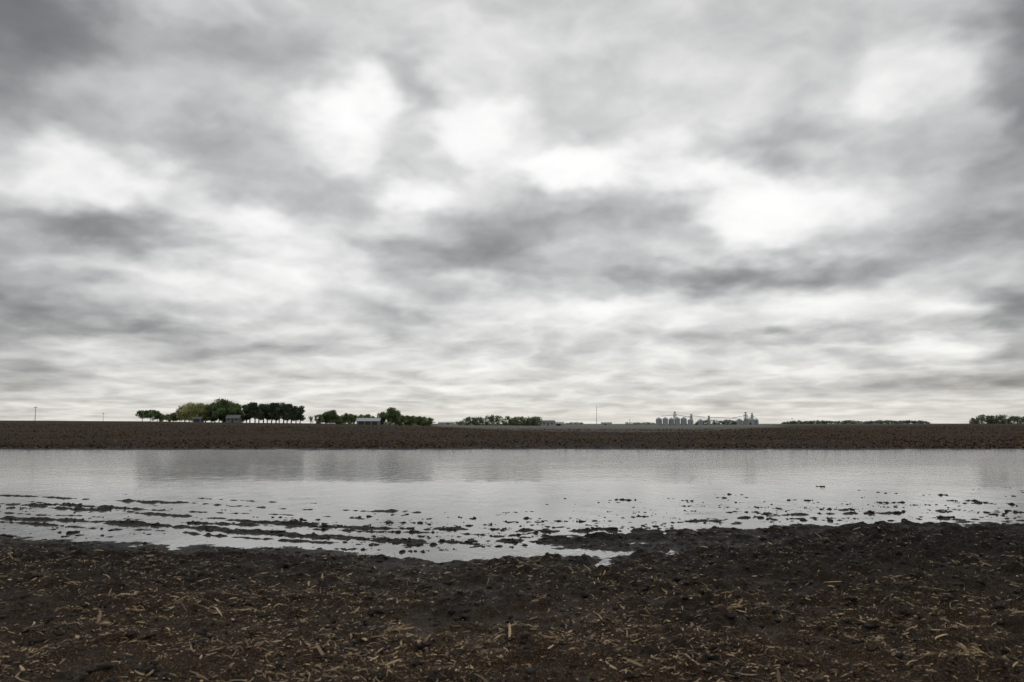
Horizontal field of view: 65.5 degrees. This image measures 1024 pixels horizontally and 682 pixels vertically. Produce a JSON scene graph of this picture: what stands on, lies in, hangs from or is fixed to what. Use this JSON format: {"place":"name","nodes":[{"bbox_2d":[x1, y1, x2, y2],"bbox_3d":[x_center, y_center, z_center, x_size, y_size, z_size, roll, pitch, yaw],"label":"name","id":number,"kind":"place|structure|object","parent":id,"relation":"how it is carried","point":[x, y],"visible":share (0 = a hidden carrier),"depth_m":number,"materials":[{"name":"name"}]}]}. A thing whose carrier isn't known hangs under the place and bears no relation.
{"place":"outdoors","nodes":[
{"label":"outdoors","id":0,"kind":"place"},
{"bbox_2d":[438,422,454,423],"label":"pole barn","id":1,"kind":"structure","parent":0,"point":[446,422],"depth_m":892.57,"materials":[{"name":"metal"}]},
{"bbox_2d":[0,0,1023,423],"bbox_3d":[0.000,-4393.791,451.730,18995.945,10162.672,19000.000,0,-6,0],"label":"sky","id":2,"kind":"structure","parent":0,"point":[654,210],"depth_m":8797.87,"materials":[{"name":"grey"}]},
{"bbox_2d":[0,420,1023,681],"bbox_3d":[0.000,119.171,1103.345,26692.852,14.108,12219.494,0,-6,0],"label":"ground","id":3,"kind":"structure","parent":0,"point":[876,558],"depth_m":7.75,"materials":[{"name":"soil"}]},
{"bbox_2d":[117,605,144,611],"bbox_3d":[-3.218,2.283,6.785,0.246,0.064,0.135,0,-6,0],"label":"corn stalk","id":4,"kind":"object","parent":3,"relation":"on","point":[134,609],"visible":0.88,"depth_m":6.77,"materials":[{"name":"beige plant"}]},
{"bbox_2d":[135,410,147,420],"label":"deciduous tree","id":5,"kind":"object","parent":3,"relation":"on","point":[140,413],"visible":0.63,"depth_m":399.44,"materials":[{"name":"green plant"}]},
{"bbox_2d":[143,409,157,420],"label":"deciduous tree","id":6,"kind":"object","parent":3,"relation":"on","point":[150,414],"visible":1,"depth_m":393.21,"materials":[{"name":"green plant"}]},
{"bbox_2d":[151,411,163,420],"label":"deciduous tree","id":7,"kind":"object","parent":3,"relation":"on","point":[159,414],"visible":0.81,"depth_m":402.68,"materials":[{"name":"green plant"}]},
{"bbox_2d":[156,653,167,660],"bbox_3d":[-2.329,2.135,5.363,0.231,0.056,0.100,-3,-7,27],"label":"corn stalk","id":8,"kind":"object","parent":3,"relation":"on","point":[162,656],"visible":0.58,"depth_m":5.38,"materials":[{"name":"beige plant"}]},
{"bbox_2d":[161,414,172,421],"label":"deciduous tree","id":9,"kind":"object","parent":3,"relation":"on","point":[168,417],"visible":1,"depth_m":397.61,"materials":[{"name":"green plant"}]},
{"bbox_2d":[170,412,176,421],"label":"deciduous tree","id":10,"kind":"object","parent":3,"relation":"on","point":[174,416],"visible":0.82,"depth_m":407.51,"materials":[{"name":"green plant"}]},
{"bbox_2d":[175,404,191,421],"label":"deciduous tree","id":11,"kind":"object","parent":3,"relation":"on","point":[185,417],"visible":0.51,"depth_m":400.64,"materials":[{"name":"green plant"}]},
{"bbox_2d":[179,402,206,420],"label":"deciduous tree","id":12,"kind":"object","parent":3,"relation":"on","point":[195,410],"visible":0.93,"depth_m":395.25,"materials":[{"name":"green plant"}]},
{"bbox_2d":[192,417,204,421],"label":"garage","id":13,"kind":"structure","parent":3,"relation":"on","point":[198,419],"depth_m":389.30,"materials":[{"name":"grey"}]},
{"bbox_2d":[200,404,211,421],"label":"deciduous tree","id":14,"kind":"object","parent":3,"relation":"on","point":[203,414],"visible":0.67,"depth_m":398.04,"materials":[{"name":"green plant"}]},
{"bbox_2d":[205,402,225,421],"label":"deciduous tree","id":15,"kind":"object","parent":3,"relation":"on","point":[210,418],"visible":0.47,"depth_m":396.85,"materials":[{"name":"green plant"}]},
{"bbox_2d":[212,398,235,421],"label":"deciduous tree","id":16,"kind":"object","parent":3,"relation":"on","point":[221,405],"visible":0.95,"depth_m":393.26,"materials":[{"name":"green plant"}]},
{"bbox_2d":[220,400,242,420],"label":"deciduous tree","id":17,"kind":"object","parent":3,"relation":"on","point":[233,404],"visible":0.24,"depth_m":401.36,"materials":[{"name":"green plant"}]},
{"bbox_2d":[225,406,242,418],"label":"deciduous tree","id":18,"kind":"object","parent":3,"relation":"on","point":[237,411],"visible":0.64,"depth_m":395.67,"materials":[{"name":"green plant"}]},
{"bbox_2d":[226,415,242,422],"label":"farmhouse","id":19,"kind":"object","parent":3,"relation":"on","point":[234,418],"visible":0.99,"depth_m":387.42,"materials":[{"name":"grey"}]},
{"bbox_2d":[234,403,245,420],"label":"deciduous tree","id":20,"kind":"object","parent":3,"relation":"on","point":[240,406],"visible":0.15,"depth_m":405.79,"materials":[{"name":"green plant"}]},
{"bbox_2d":[241,404,250,422],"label":"pine tree","id":21,"kind":"object","parent":3,"relation":"on","point":[244,410],"visible":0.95,"depth_m":401.16,"materials":[{"name":"green plant"}]},
{"bbox_2d":[243,402,254,422],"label":"pine tree","id":22,"kind":"object","parent":3,"relation":"on","point":[247,406],"visible":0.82,"depth_m":400.66,"materials":[{"name":"green plant"}]},
{"bbox_2d":[249,402,257,422],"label":"pine tree","id":23,"kind":"object","parent":3,"relation":"on","point":[253,409],"visible":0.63,"depth_m":398.42,"materials":[{"name":"green plant"}]},
{"bbox_2d":[253,403,264,422],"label":"pine tree","id":24,"kind":"object","parent":3,"relation":"on","point":[259,414],"visible":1,"depth_m":395.05,"materials":[{"name":"green plant"}]},
{"bbox_2d":[264,403,270,422],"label":"pine tree","id":25,"kind":"object","parent":3,"relation":"on","point":[266,405],"visible":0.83,"depth_m":398.05,"materials":[{"name":"green plant"}]},
{"bbox_2d":[266,402,275,422],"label":"pine tree","id":26,"kind":"object","parent":3,"relation":"on","point":[270,408],"visible":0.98,"depth_m":396.14,"materials":[{"name":"green plant"}]},
{"bbox_2d":[270,403,280,422],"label":"pine tree","id":27,"kind":"object","parent":3,"relation":"on","point":[277,404],"visible":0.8,"depth_m":396.50,"materials":[{"name":"green plant"}]},
{"bbox_2d":[274,405,284,422],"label":"pine tree","id":28,"kind":"object","parent":3,"relation":"on","point":[278,413],"visible":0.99,"depth_m":394.28,"materials":[{"name":"green plant"}]},
{"bbox_2d":[279,402,287,422],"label":"pine tree","id":29,"kind":"object","parent":3,"relation":"on","point":[283,410],"visible":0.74,"depth_m":396.31,"materials":[{"name":"green plant"}]},
{"bbox_2d":[285,403,297,423],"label":"tree","id":30,"kind":"object","parent":3,"relation":"on","point":[290,409],"visible":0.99,"depth_m":393.05,"materials":[{"name":"green plant"}]},
{"bbox_2d":[295,406,305,423],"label":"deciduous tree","id":31,"kind":"object","parent":3,"relation":"on","point":[300,416],"visible":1,"depth_m":395.14,"materials":[{"name":"green plant"}]},
{"bbox_2d":[314,414,324,423],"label":"deciduous tree","id":32,"kind":"object","parent":3,"relation":"on","point":[319,420],"visible":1,"depth_m":395.51,"materials":[{"name":"green plant"}]},
{"bbox_2d":[323,410,337,423],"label":"deciduous tree","id":33,"kind":"object","parent":3,"relation":"on","point":[330,414],"visible":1,"depth_m":397.27,"materials":[{"name":"green plant"}]},
{"bbox_2d":[332,415,342,423],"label":"deciduous tree","id":34,"kind":"object","parent":3,"relation":"on","point":[338,420],"visible":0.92,"depth_m":399.90,"materials":[{"name":"green plant"}]},
{"bbox_2d":[341,413,348,423],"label":"deciduous tree","id":35,"kind":"object","parent":3,"relation":"on","point":[345,416],"visible":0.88,"depth_m":405.30,"materials":[{"name":"green plant"}]},
{"bbox_2d":[347,414,358,424],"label":"deciduous tree","id":36,"kind":"object","parent":3,"relation":"on","point":[352,418],"visible":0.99,"depth_m":401.48,"materials":[{"name":"green plant"}]},
{"bbox_2d":[356,418,381,424],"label":"machine shed","id":37,"kind":"structure","parent":3,"relation":"on","point":[368,421],"depth_m":387.70,"materials":[{"name":"grey metal"}]},
{"bbox_2d":[359,421,376,424],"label":"doors","id":38,"kind":"structure","parent":37,"relation":"in","point":[360,422],"depth_m":387.39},
{"bbox_2d":[377,412,387,424],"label":"deciduous tree","id":39,"kind":"object","parent":3,"relation":"on","point":[383,416],"visible":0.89,"depth_m":395.05,"materials":[{"name":"green plant"}]},
{"bbox_2d":[386,407,396,424],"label":"deciduous tree","id":40,"kind":"object","parent":3,"relation":"on","point":[390,420],"visible":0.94,"depth_m":398.54,"materials":[{"name":"green plant"}]},
{"bbox_2d":[387,410,400,424],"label":"deciduous tree","id":41,"kind":"object","parent":3,"relation":"on","point":[397,414],"visible":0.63,"depth_m":400.71,"materials":[{"name":"green plant"}]},
{"bbox_2d":[382,622,413,632],"bbox_3d":[-0.930,2.309,6.429,0.267,0.077,0.118,3,-6,-24],"label":"corn stalk","id":42,"kind":"object","parent":3,"relation":"on","point":[390,629],"visible":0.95,"depth_m":6.41,"materials":[{"name":"beige plant"}]},
{"bbox_2d":[396,415,408,425],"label":"deciduous tree","id":43,"kind":"object","parent":3,"relation":"on","point":[402,420],"visible":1,"depth_m":397.31,"materials":[{"name":"green plant"}]},
{"bbox_2d":[408,415,419,425],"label":"deciduous tree","id":44,"kind":"object","parent":3,"relation":"on","point":[412,420],"visible":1,"depth_m":399.23,"materials":[{"name":"green plant"}]},
{"bbox_2d":[416,416,422,425],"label":"deciduous tree","id":45,"kind":"object","parent":3,"relation":"on","point":[417,421],"visible":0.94,"depth_m":401.01,"materials":[{"name":"green plant"}]},
{"bbox_2d":[418,417,426,425],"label":"deciduous tree","id":46,"kind":"object","parent":3,"relation":"on","point":[423,422],"visible":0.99,"depth_m":399.53,"materials":[{"name":"green plant"}]},
{"bbox_2d":[425,417,433,425],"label":"deciduous tree","id":47,"kind":"object","parent":3,"relation":"on","point":[429,421],"visible":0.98,"depth_m":398.51,"materials":[{"name":"green plant"}]},
{"bbox_2d":[457,414,542,425],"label":"distant tree row","id":48,"kind":"object","parent":3,"relation":"on","point":[525,421],"visible":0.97,"depth_m":600.61,"materials":[{"name":"green plant"}]},
{"bbox_2d":[0,520,1023,681],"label":"corn residue","id":49,"kind":"object","parent":3,"relation":"on","point":[723,639],"visible":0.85,"depth_m":6.16},
{"bbox_2d":[0,486,1023,681],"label":"soil clods","id":50,"kind":"object","parent":3,"relation":"on","point":[279,664],"visible":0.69,"depth_m":7.22,"materials":[{"name":"brown soil"}]},
{"bbox_2d":[0,423,1023,448],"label":"field stubble","id":51,"kind":"object","parent":3,"relation":"on","point":[615,440],"visible":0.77,"depth_m":77.68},
{"bbox_2d":[539,420,555,425],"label":"farmhouse","id":52,"kind":"object","parent":3,"relation":"on","point":[547,422],"visible":1,"depth_m":603.04,"materials":[{"name":"white"}]},
{"bbox_2d":[534,630,564,642],"bbox_3d":[0.290,2.198,5.935,0.269,0.076,0.088,-3,-7,27],"label":"corn stalk","id":53,"kind":"object","parent":3,"relation":"on","point":[556,637],"visible":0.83,"depth_m":5.93,"materials":[{"name":"beige plant"}]},
{"bbox_2d":[601,422,611,424],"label":"pole barn","id":54,"kind":"structure","parent":3,"relation":"on","point":[606,423],"depth_m":1089.67,"materials":[{"name":"metal"}]},
{"bbox_2d":[564,422,655,424],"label":"distant tree row","id":55,"kind":"object","parent":3,"relation":"on","point":[638,423],"visible":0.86,"depth_m":1295.75,"materials":[{"name":"green plant"}]},
{"bbox_2d":[656,417,661,424],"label":"grain bin","id":56,"kind":"object","parent":3,"relation":"on","point":[658,421],"visible":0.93,"depth_m":792.95,"materials":[{"name":"metal"}]},
{"bbox_2d":[662,417,667,424],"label":"grain bin","id":57,"kind":"object","parent":3,"relation":"on","point":[665,420],"visible":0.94,"depth_m":790.95,"materials":[{"name":"metal"}]},
{"bbox_2d":[669,417,673,424],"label":"grain bin","id":58,"kind":"object","parent":3,"relation":"on","point":[671,420],"visible":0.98,"depth_m":794.21,"materials":[{"name":"metal"}]},
{"bbox_2d":[674,417,679,424],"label":"grain bin","id":59,"kind":"object","parent":3,"relation":"on","point":[677,420],"visible":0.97,"depth_m":792.85,"materials":[{"name":"metal"}]},
{"bbox_2d":[681,417,686,424],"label":"grain bin","id":60,"kind":"object","parent":3,"relation":"on","point":[683,420],"visible":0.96,"depth_m":793.08,"materials":[{"name":"metal"}]},
{"bbox_2d":[688,418,692,424],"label":"grain bin","id":61,"kind":"object","parent":3,"relation":"on","point":[690,421],"visible":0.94,"depth_m":791.18,"materials":[{"name":"metal"}]},
{"bbox_2d":[694,419,743,424],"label":"distant tree row","id":62,"kind":"object","parent":3,"relation":"on","point":[728,422],"visible":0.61,"depth_m":860.04,"materials":[{"name":"green plant"}]},
{"bbox_2d":[708,416,737,424],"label":"grain elevator","id":63,"kind":"object","parent":3,"relation":"on","point":[713,417],"visible":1,"depth_m":826.24,"materials":[{"name":"metal"}]},
{"bbox_2d":[724,599,745,610],"bbox_3d":[1.982,2.330,7.009,0.325,0.077,0.120,3,-7,-27],"label":"corn stalk","id":64,"kind":"object","parent":3,"relation":"on","point":[738,605],"visible":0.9,"depth_m":7.02,"materials":[{"name":"beige plant"}]},
{"bbox_2d":[737,418,741,424],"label":"grain bin","id":65,"kind":"object","parent":3,"relation":"on","point":[739,421],"visible":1,"depth_m":831.59,"materials":[{"name":"metal"}]},
{"bbox_2d":[733,412,752,424],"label":"grain elevator","id":66,"kind":"object","parent":3,"relation":"on","point":[746,417],"visible":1,"depth_m":830.84,"materials":[{"name":"metal"}]},
{"bbox_2d":[744,420,754,424],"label":"walls","id":67,"kind":"structure","parent":3,"relation":"on","point":[752,422],"depth_m":830.27,"materials":[{"name":"metal"}]},
{"bbox_2d":[781,420,930,423],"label":"distant tree row","id":68,"kind":"object","parent":3,"relation":"on","point":[861,422],"visible":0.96,"depth_m":1494.42,"materials":[{"name":"green plant"}]},
{"bbox_2d":[948,641,988,660],"bbox_3d":[3.035,2.061,5.307,0.158,0.091,0.290,5,-8,-41],"label":"corn stalk","id":69,"kind":"object","parent":3,"relation":"on","point":[966,649],"visible":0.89,"depth_m":5.29,"materials":[{"name":"beige plant"}]},
{"bbox_2d":[969,414,1023,423],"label":"distant tree row","id":70,"kind":"object","parent":3,"relation":"on","point":[983,419],"visible":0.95,"depth_m":599.46,"materials":[{"name":"green plant"}]},
{"bbox_2d":[0,448,1023,566],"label":"flood water","id":71,"kind":"structure","parent":0,"point":[484,486],"depth_m":20.13,"materials":[{"name":"grey liquid"}]},
{"bbox_2d":[555,422,563,425],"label":"pole barn","id":72,"kind":"structure","parent":0,"point":[559,423],"depth_m":611.93,"materials":[{"name":"metal"}]}
]}

